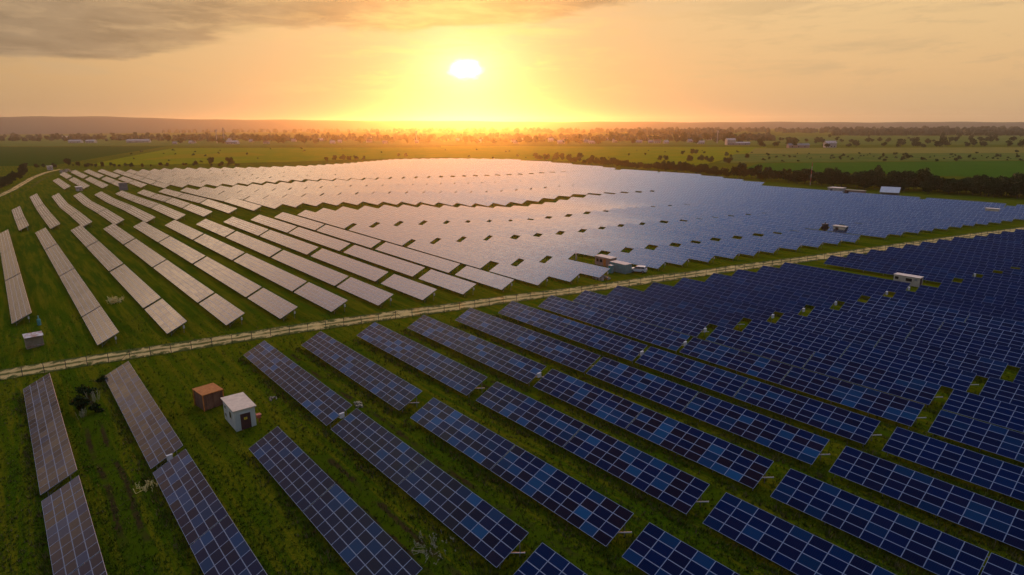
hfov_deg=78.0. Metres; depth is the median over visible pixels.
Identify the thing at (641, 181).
solar table
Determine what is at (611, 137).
village tree
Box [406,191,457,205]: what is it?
solar table
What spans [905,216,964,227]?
solar table
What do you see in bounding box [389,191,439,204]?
solar table
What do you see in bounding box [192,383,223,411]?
rusty shed
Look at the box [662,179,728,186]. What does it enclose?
solar table
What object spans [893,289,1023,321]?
solar table
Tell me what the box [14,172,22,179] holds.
meadow tree
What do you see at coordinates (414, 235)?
solar table
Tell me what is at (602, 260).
brick cabin
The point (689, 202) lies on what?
solar table
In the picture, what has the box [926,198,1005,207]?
solar table
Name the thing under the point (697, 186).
solar table
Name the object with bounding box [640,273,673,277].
path
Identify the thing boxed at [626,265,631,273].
door
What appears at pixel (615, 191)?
solar table
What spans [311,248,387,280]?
solar table
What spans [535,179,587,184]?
solar table
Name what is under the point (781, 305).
solar table
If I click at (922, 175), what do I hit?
belt tree
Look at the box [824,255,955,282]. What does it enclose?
solar table
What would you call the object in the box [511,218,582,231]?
solar table
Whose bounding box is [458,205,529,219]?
solar table
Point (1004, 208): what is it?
solar table
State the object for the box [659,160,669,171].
belt tree
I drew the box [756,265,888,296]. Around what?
solar table
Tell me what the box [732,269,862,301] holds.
solar table
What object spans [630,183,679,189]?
solar table
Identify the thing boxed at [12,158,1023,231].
distant solar tables
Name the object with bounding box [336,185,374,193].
solar table
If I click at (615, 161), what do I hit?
belt tree
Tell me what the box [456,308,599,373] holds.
solar table
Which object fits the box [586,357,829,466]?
solar table
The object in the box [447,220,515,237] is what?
solar table
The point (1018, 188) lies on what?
belt tree
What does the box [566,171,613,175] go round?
solar table
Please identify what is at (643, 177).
solar table
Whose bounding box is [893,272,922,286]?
station cabin
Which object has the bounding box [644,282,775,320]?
solar table
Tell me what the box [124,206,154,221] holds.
solar table
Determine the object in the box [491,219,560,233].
solar table
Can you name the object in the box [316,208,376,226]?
solar table
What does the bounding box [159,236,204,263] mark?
solar table
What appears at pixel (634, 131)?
woodland
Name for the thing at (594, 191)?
solar table
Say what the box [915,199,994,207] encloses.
solar table
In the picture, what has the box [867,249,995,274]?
solar table
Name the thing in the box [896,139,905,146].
village tree
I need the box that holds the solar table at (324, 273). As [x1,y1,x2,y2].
[272,250,347,285]
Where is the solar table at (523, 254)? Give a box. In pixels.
[461,236,546,261]
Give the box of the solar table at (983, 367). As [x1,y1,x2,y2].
[776,312,1007,378]
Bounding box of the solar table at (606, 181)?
[584,179,627,184]
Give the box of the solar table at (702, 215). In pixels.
[640,206,714,218]
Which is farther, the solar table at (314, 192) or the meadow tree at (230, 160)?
the meadow tree at (230, 160)
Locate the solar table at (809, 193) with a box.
[723,186,818,195]
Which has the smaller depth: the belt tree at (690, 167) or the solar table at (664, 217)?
the solar table at (664, 217)
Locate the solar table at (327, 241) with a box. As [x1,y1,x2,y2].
[289,227,349,251]
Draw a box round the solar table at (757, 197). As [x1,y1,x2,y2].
[675,189,765,199]
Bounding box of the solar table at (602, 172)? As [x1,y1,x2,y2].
[578,170,624,174]
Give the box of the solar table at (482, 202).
[440,190,493,205]
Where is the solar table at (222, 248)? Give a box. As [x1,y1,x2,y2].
[194,234,244,261]
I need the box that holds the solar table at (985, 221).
[932,214,990,225]
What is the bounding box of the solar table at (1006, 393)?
[979,377,1023,406]
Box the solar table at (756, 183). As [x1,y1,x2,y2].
[695,178,763,184]
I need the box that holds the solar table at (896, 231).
[846,222,905,236]
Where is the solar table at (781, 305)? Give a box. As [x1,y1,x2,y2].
[674,278,805,315]
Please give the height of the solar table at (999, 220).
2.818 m
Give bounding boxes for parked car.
[632,265,647,272]
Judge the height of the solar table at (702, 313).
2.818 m
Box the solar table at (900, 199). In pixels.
[837,193,908,201]
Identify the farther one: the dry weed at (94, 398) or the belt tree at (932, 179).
the belt tree at (932, 179)
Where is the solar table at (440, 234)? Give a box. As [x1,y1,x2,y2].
[398,221,463,240]
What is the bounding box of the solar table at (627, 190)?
[574,183,637,192]
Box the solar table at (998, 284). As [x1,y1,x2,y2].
[962,276,1023,292]
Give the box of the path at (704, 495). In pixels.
[400,334,829,545]
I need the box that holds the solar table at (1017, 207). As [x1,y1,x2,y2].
[1005,206,1023,208]
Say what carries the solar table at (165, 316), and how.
on the ground at (50, 300)
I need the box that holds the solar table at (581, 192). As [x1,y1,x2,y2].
[532,187,589,195]
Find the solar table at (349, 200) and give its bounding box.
[321,193,363,205]
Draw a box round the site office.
[827,187,845,192]
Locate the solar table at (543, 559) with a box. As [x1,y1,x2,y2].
[514,543,586,574]
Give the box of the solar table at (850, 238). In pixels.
[799,228,860,242]
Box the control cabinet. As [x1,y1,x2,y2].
[608,264,613,272]
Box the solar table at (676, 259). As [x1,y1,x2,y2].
[630,247,689,265]
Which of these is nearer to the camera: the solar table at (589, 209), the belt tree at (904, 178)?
the solar table at (589, 209)
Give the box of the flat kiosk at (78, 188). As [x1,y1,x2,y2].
[74,186,82,190]
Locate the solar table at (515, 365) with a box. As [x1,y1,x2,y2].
[407,315,545,383]
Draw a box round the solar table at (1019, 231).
[1014,229,1023,232]
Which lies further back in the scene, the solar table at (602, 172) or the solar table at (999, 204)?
the solar table at (602, 172)
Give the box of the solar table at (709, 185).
[666,181,716,187]
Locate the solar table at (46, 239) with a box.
[35,227,56,249]
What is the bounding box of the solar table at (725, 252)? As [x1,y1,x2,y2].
[679,242,739,259]
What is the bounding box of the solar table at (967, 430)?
[928,410,1023,462]
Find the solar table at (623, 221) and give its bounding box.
[570,213,642,224]
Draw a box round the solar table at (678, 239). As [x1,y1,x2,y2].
[603,225,693,243]
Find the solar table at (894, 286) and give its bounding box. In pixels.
[780,262,910,292]
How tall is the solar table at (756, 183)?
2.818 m
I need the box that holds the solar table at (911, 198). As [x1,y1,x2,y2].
[848,192,919,199]
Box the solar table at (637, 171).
[611,169,661,173]
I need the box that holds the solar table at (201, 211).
[183,204,212,217]
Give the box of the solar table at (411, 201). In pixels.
[372,191,421,205]
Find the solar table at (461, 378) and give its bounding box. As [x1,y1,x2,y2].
[357,322,486,395]
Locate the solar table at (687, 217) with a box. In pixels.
[625,207,697,220]
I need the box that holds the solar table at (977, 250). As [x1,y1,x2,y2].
[919,242,1023,258]
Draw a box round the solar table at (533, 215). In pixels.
[475,206,547,218]
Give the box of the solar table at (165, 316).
[145,299,186,335]
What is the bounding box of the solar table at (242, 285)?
[194,257,260,296]
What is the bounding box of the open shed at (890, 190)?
[880,186,900,195]
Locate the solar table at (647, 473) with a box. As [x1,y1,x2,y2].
[476,382,709,515]
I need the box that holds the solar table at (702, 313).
[607,286,744,328]
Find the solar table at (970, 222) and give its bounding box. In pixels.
[918,215,976,227]
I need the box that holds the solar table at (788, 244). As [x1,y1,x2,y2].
[740,234,802,249]
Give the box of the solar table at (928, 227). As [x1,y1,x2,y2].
[876,219,935,231]
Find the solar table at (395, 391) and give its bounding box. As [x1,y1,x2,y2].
[302,331,421,411]
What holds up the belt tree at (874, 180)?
on the ground at (50, 300)
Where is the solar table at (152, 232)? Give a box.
[133,221,168,241]
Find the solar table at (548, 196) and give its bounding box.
[501,189,558,198]
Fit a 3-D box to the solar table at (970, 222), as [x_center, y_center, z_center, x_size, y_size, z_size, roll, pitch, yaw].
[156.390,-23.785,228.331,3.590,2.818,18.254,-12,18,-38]
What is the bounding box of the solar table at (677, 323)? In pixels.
[573,290,708,337]
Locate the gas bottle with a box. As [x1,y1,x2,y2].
[37,316,41,325]
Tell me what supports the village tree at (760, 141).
on the field ground at (619, 153)
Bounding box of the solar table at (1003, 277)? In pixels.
[982,272,1023,283]
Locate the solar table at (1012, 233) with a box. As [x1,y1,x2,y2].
[1001,231,1023,236]
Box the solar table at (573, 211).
[512,206,586,213]
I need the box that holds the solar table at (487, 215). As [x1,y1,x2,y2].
[440,205,511,220]
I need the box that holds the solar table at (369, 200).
[339,192,383,204]
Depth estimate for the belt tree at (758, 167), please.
420.53 m
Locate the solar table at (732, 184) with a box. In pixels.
[673,179,740,185]
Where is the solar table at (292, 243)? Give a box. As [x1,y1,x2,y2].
[260,230,317,254]
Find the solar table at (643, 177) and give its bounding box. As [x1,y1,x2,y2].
[615,174,671,179]
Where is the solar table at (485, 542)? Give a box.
[331,408,527,568]
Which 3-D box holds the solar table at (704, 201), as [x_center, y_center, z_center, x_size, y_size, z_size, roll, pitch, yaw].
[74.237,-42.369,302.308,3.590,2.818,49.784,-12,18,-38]
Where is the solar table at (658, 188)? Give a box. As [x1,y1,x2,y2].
[617,183,666,190]
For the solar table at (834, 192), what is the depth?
332.92 m
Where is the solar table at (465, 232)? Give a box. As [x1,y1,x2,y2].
[423,220,489,239]
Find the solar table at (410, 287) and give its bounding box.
[381,274,436,299]
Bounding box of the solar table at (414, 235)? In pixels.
[374,222,436,242]
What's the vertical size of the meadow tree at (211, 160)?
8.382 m
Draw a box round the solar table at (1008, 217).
[957,211,1014,221]
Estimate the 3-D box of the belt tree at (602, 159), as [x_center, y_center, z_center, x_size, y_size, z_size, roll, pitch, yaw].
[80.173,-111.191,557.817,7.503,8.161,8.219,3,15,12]
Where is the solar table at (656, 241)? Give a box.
[584,228,673,245]
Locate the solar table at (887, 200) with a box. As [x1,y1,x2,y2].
[826,194,896,202]
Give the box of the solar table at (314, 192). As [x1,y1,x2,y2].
[290,187,323,195]
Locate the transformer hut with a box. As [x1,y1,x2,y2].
[221,392,256,431]
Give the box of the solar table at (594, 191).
[547,186,606,193]
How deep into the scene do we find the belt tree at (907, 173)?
345.65 m
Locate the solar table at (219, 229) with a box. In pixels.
[196,219,234,236]
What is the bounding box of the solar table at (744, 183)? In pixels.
[685,178,751,185]
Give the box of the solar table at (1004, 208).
[995,207,1023,210]
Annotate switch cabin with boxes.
[832,225,848,233]
[985,207,999,211]
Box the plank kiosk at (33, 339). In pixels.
[22,331,43,349]
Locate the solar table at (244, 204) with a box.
[224,197,260,211]
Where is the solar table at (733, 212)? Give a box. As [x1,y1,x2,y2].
[672,204,747,215]
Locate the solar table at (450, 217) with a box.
[398,204,469,221]
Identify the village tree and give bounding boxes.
[254,136,260,141]
[301,136,306,144]
[358,136,363,143]
[383,135,390,143]
[524,135,532,142]
[608,133,613,140]
[673,134,679,140]
[703,133,710,139]
[757,138,763,145]
[792,139,799,144]
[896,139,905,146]
[939,137,946,146]
[969,138,977,144]
[1005,140,1012,145]
[1017,139,1023,147]
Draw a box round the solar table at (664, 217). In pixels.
[608,208,682,220]
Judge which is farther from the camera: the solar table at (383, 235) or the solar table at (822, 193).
the solar table at (822, 193)
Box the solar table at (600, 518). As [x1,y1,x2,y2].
[410,397,633,546]
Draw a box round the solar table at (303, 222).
[275,212,323,231]
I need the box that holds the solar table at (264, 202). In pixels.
[245,196,281,208]
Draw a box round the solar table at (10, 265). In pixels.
[1,248,19,280]
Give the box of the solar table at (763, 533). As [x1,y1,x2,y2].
[703,492,894,574]
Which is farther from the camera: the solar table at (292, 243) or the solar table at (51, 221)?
the solar table at (51, 221)
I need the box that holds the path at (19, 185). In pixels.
[0,169,61,196]
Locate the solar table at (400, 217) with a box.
[359,206,424,223]
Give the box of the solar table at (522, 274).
[490,262,549,285]
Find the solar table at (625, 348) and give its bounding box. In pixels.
[498,301,646,363]
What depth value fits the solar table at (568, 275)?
153.87 m
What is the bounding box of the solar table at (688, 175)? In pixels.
[662,173,722,177]
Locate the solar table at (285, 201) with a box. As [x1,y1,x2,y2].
[264,195,302,206]
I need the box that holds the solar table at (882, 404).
[680,337,925,428]
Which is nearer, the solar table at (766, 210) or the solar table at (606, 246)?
the solar table at (606, 246)
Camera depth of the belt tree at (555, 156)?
619.57 m
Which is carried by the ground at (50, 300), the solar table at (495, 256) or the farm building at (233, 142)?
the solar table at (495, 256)
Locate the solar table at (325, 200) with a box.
[302,193,343,205]
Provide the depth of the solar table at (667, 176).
419.12 m
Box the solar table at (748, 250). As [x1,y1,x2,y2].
[700,239,760,257]
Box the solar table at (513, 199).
[471,190,526,203]
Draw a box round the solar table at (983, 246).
[936,239,1023,253]
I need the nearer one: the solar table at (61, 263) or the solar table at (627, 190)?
the solar table at (61, 263)
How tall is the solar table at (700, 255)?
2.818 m
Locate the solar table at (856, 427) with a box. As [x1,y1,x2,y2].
[635,347,881,445]
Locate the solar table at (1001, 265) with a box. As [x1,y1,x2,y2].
[886,247,1012,270]
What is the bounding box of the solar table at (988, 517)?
[829,446,1023,550]
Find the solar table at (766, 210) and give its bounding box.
[706,202,778,212]
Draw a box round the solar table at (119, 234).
[104,223,133,243]
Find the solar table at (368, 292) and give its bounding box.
[337,277,393,305]
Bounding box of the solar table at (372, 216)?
[336,207,399,225]
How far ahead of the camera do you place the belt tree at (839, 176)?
359.00 m
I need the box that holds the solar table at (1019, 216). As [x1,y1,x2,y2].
[969,210,1023,219]
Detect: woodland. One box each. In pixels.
[0,132,775,140]
[162,125,1019,132]
[628,128,730,134]
[831,127,1023,135]
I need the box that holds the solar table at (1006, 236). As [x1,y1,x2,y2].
[988,233,1023,239]
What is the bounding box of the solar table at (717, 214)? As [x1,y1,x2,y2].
[656,205,729,217]
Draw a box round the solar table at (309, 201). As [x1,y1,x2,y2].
[283,194,322,205]
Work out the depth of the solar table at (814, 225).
225.68 m
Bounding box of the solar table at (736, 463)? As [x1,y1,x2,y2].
[533,369,773,490]
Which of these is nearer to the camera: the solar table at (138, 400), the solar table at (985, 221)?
the solar table at (138, 400)
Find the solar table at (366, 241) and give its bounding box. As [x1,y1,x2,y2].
[317,225,380,249]
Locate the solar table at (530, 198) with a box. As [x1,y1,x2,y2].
[487,190,541,201]
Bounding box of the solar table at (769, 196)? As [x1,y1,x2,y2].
[687,188,778,198]
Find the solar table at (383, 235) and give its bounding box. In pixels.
[349,224,411,246]
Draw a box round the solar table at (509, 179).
[478,175,521,181]
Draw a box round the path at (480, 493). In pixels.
[279,349,606,574]
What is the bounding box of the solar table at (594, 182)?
[573,180,615,184]
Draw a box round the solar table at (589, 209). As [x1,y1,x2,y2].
[529,204,606,211]
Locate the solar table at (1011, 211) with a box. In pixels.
[982,208,1023,213]
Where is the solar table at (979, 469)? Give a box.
[882,427,1023,500]
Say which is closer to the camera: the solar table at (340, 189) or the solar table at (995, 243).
the solar table at (995, 243)
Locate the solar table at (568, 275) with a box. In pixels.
[516,259,580,281]
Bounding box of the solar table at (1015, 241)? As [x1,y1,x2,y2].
[973,235,1023,243]
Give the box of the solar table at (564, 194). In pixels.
[516,189,573,196]
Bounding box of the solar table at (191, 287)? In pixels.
[154,260,213,302]
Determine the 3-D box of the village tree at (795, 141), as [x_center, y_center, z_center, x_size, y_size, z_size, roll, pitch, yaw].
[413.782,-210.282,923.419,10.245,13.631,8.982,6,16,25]
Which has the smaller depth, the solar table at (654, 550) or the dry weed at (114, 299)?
the solar table at (654, 550)
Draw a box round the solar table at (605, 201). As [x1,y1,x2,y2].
[568,197,652,207]
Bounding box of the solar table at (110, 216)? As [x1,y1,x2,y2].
[98,209,123,223]
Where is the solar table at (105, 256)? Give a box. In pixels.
[87,241,122,270]
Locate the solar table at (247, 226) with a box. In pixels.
[224,217,267,235]
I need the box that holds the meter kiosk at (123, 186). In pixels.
[118,182,127,189]
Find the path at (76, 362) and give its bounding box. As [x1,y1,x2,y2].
[0,227,1023,379]
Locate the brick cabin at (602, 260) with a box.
[594,254,616,266]
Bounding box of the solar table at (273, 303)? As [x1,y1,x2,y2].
[248,288,296,320]
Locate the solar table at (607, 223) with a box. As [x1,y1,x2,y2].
[550,216,620,226]
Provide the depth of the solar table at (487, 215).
259.90 m
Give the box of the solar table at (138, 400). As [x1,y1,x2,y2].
[105,361,182,468]
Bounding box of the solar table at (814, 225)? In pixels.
[734,214,821,229]
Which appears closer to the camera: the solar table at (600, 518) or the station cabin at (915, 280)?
the solar table at (600, 518)
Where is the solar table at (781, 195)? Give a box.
[700,187,792,197]
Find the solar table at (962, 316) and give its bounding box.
[867,294,1023,333]
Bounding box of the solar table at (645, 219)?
[589,210,661,222]
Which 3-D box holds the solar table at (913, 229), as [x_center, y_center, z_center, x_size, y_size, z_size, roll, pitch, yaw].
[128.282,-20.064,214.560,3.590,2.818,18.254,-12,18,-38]
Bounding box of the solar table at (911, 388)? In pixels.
[706,326,942,406]
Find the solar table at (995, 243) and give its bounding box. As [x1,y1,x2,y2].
[952,237,1023,248]
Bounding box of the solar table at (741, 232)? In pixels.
[667,220,755,236]
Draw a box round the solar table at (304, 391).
[244,341,351,427]
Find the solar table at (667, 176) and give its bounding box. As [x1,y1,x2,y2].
[637,174,695,178]
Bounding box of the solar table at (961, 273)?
[846,252,975,278]
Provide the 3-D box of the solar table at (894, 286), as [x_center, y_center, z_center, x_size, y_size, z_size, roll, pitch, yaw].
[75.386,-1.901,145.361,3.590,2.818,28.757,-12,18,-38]
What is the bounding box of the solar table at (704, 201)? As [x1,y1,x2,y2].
[628,192,714,203]
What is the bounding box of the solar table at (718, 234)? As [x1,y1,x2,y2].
[644,221,735,238]
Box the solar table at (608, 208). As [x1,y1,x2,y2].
[543,202,621,210]
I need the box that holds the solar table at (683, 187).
[641,182,692,189]
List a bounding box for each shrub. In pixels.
[69,394,90,410]
[75,384,97,395]
[88,403,104,412]
[95,375,106,382]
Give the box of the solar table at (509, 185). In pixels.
[483,181,531,188]
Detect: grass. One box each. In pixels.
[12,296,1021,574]
[69,395,158,566]
[310,452,463,574]
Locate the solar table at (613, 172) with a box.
[589,170,637,174]
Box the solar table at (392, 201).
[356,192,402,205]
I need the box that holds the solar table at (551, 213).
[494,206,568,217]
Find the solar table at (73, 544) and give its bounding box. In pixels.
[41,475,106,574]
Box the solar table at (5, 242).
[0,230,12,252]
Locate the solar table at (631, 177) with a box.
[604,175,659,179]
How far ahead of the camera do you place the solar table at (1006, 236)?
192.22 m
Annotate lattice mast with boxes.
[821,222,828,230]
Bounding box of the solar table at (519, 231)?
[469,219,537,235]
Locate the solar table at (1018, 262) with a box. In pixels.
[903,244,1023,267]
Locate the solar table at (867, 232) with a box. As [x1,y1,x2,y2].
[827,225,889,238]
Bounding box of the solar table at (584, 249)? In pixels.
[516,234,602,256]
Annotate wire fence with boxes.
[0,228,1023,379]
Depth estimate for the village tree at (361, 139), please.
1217.25 m
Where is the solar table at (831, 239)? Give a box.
[782,230,842,244]
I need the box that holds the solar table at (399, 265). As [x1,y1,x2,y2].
[344,245,424,278]
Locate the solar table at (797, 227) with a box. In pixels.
[719,215,807,230]
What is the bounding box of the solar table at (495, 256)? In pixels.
[434,238,519,264]
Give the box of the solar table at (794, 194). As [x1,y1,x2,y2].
[713,187,805,196]
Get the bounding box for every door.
[206,392,220,409]
[240,412,251,429]
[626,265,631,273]
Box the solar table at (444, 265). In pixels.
[375,242,459,272]
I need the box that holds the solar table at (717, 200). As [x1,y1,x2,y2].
[641,191,728,202]
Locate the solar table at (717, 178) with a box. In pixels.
[690,176,743,180]
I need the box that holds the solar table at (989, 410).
[942,389,1023,432]
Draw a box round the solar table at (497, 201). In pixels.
[456,190,510,204]
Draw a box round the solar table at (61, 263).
[45,244,73,275]
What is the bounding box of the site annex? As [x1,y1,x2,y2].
[845,189,866,192]
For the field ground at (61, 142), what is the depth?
1357.64 m
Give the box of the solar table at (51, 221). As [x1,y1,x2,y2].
[43,214,59,228]
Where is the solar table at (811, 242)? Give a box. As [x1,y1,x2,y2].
[762,232,823,246]
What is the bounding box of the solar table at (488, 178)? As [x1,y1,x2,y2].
[466,175,508,181]
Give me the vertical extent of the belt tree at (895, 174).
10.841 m
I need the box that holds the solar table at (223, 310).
[199,293,243,325]
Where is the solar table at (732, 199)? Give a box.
[654,190,742,201]
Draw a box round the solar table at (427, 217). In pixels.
[378,205,447,222]
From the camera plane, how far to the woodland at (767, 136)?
1588.14 m
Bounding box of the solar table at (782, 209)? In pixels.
[719,201,792,211]
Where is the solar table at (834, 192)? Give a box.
[746,184,842,193]
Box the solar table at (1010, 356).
[807,306,1023,367]
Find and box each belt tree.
[543,154,550,160]
[552,152,558,159]
[559,153,564,161]
[574,152,583,160]
[593,157,599,163]
[599,157,605,163]
[607,157,615,164]
[613,159,618,167]
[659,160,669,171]
[664,163,670,171]
[667,161,674,170]
[672,165,679,171]
[680,163,686,170]
[687,164,694,171]
[694,164,702,172]
[708,167,716,175]
[721,167,728,174]
[729,166,737,175]
[734,162,747,177]
[751,169,758,176]
[753,164,762,174]
[755,171,763,179]
[760,170,771,180]
[772,170,781,178]
[781,169,791,176]
[782,172,793,182]
[794,173,801,183]
[799,168,812,183]
[807,171,824,183]
[809,173,814,181]
[817,176,827,185]
[822,168,832,176]
[825,167,842,186]
[827,179,833,185]
[832,172,843,184]
[834,172,850,186]
[850,172,862,187]
[853,170,865,187]
[857,176,872,189]
[864,170,875,178]
[869,169,878,186]
[869,177,879,188]
[873,165,885,186]
[878,175,894,186]
[885,170,902,179]
[892,181,908,189]
[897,174,912,189]
[902,170,913,175]
[906,174,917,189]
[913,167,931,190]
[918,175,938,187]
[921,181,936,191]
[934,175,945,191]
[941,180,959,193]
[948,178,967,193]
[956,178,970,193]
[965,181,981,194]
[972,174,988,192]
[979,178,1002,196]
[989,182,1002,196]
[999,179,1012,196]
[1001,177,1015,195]
[1012,172,1023,180]
[1013,179,1023,198]
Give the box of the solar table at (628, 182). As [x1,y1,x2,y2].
[597,178,640,183]
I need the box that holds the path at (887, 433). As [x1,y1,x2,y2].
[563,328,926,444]
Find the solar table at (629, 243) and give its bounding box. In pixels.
[562,230,649,248]
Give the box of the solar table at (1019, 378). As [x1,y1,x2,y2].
[1013,366,1023,384]
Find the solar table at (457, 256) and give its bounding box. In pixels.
[407,240,490,269]
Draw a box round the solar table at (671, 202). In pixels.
[600,193,685,205]
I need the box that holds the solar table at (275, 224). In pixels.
[251,214,296,232]
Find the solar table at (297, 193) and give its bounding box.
[273,188,305,195]
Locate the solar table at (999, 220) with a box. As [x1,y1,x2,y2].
[944,212,1003,223]
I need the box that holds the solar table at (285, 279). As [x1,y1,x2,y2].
[234,253,306,291]
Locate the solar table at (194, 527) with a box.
[153,449,266,574]
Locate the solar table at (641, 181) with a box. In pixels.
[609,178,652,183]
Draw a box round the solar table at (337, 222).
[298,210,352,228]
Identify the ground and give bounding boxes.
[0,128,1023,574]
[0,135,455,145]
[0,146,164,165]
[93,147,440,165]
[143,152,263,159]
[441,146,766,164]
[572,136,1023,144]
[719,153,1023,162]
[747,161,1023,177]
[748,147,1023,153]
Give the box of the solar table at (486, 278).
[455,266,513,289]
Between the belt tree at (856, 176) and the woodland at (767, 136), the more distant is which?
the woodland at (767, 136)
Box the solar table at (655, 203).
[584,194,669,206]
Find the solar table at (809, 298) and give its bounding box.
[705,273,837,309]
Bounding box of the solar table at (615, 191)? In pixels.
[559,185,622,193]
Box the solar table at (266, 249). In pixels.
[226,231,280,257]
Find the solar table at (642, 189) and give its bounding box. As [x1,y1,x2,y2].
[589,183,652,191]
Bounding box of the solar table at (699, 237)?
[623,223,712,241]
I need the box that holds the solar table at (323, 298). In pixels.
[294,282,346,311]
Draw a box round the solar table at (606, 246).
[540,233,625,251]
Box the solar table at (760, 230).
[687,218,775,233]
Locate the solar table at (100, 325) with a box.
[82,306,118,346]
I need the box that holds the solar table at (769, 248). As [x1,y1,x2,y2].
[719,237,779,253]
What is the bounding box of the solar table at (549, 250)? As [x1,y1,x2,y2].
[487,235,575,260]
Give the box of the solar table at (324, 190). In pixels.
[305,186,341,194]
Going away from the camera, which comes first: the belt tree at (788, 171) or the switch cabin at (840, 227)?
the switch cabin at (840, 227)
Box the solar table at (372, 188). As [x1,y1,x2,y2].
[350,184,391,192]
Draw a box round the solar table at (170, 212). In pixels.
[152,204,184,219]
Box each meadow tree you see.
[0,175,9,185]
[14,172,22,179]
[19,163,27,174]
[63,158,70,166]
[207,157,213,163]
[225,157,234,163]
[686,155,693,160]
[698,155,704,161]
[706,156,713,162]
[726,157,732,162]
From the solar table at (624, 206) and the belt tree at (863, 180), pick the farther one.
the belt tree at (863, 180)
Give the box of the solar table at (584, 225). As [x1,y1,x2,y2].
[534,217,602,228]
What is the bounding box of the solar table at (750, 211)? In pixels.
[692,203,763,213]
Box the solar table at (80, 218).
[70,211,91,226]
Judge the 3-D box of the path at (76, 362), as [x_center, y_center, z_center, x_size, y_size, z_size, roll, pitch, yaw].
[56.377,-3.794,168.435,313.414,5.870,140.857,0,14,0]
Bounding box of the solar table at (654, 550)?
[622,522,738,574]
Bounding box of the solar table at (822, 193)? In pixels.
[735,185,831,194]
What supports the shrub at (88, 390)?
on the ground at (50, 300)
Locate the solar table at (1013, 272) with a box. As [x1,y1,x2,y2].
[1002,268,1023,276]
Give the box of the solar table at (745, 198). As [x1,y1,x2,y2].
[663,189,753,200]
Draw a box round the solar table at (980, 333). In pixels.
[839,300,1023,349]
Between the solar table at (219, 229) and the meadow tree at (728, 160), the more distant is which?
the meadow tree at (728, 160)
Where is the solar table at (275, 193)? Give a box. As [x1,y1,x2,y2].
[255,189,287,197]
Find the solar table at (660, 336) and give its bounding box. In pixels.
[538,295,689,351]
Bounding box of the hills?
[0,116,1023,133]
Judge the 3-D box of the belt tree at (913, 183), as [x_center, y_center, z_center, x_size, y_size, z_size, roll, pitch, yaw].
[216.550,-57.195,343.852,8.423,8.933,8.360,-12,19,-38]
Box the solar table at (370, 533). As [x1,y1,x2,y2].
[249,426,422,574]
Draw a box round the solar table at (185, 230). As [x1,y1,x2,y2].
[165,220,202,239]
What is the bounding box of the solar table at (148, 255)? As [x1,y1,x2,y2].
[125,239,165,266]
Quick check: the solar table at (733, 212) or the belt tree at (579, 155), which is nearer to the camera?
the solar table at (733, 212)
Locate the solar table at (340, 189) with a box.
[321,186,358,193]
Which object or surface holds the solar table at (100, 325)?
on the ground at (50, 300)
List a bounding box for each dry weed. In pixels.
[84,391,99,400]
[106,296,123,303]
[133,480,157,493]
[411,529,455,564]
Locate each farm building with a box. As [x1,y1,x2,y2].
[68,140,82,142]
[85,140,96,142]
[126,139,150,142]
[225,140,239,143]
[725,138,735,144]
[730,142,749,144]
[786,143,809,147]
[823,141,836,147]
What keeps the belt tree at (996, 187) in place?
on the ground at (50, 300)
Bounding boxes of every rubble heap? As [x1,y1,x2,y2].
[59,169,73,172]
[353,401,362,407]
[592,275,610,280]
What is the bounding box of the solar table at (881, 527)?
[770,468,1023,574]
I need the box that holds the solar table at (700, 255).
[655,244,715,262]
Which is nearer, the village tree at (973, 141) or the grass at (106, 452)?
the grass at (106, 452)
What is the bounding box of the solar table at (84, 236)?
[71,225,97,246]
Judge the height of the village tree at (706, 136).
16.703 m
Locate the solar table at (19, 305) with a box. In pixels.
[5,273,31,325]
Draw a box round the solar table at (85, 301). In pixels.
[60,269,99,315]
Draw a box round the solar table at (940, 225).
[892,218,950,229]
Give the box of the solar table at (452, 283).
[419,269,475,296]
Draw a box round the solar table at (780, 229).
[704,217,791,232]
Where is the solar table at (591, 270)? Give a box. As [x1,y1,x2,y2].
[545,256,609,277]
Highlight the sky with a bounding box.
[0,0,1023,122]
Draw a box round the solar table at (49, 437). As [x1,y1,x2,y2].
[23,373,76,495]
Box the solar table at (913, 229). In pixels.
[862,221,922,234]
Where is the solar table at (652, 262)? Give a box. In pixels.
[608,250,666,270]
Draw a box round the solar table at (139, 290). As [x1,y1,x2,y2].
[110,264,160,307]
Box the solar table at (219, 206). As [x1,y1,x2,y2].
[201,199,236,214]
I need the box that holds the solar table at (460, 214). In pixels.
[418,204,490,221]
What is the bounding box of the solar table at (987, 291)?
[938,280,1023,301]
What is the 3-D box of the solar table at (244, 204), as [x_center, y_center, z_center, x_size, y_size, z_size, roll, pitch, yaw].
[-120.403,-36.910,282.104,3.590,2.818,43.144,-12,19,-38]
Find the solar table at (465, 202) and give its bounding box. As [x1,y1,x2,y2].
[423,191,475,206]
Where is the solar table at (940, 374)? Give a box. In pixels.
[742,319,978,391]
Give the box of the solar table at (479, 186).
[455,182,502,190]
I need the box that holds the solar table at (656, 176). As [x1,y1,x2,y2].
[627,174,682,179]
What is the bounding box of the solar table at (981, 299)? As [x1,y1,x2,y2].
[916,285,1023,310]
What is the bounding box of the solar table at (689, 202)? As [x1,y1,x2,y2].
[616,192,700,204]
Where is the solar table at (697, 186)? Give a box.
[654,182,704,188]
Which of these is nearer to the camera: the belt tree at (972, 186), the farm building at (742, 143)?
the belt tree at (972, 186)
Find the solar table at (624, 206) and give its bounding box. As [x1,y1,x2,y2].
[556,200,637,208]

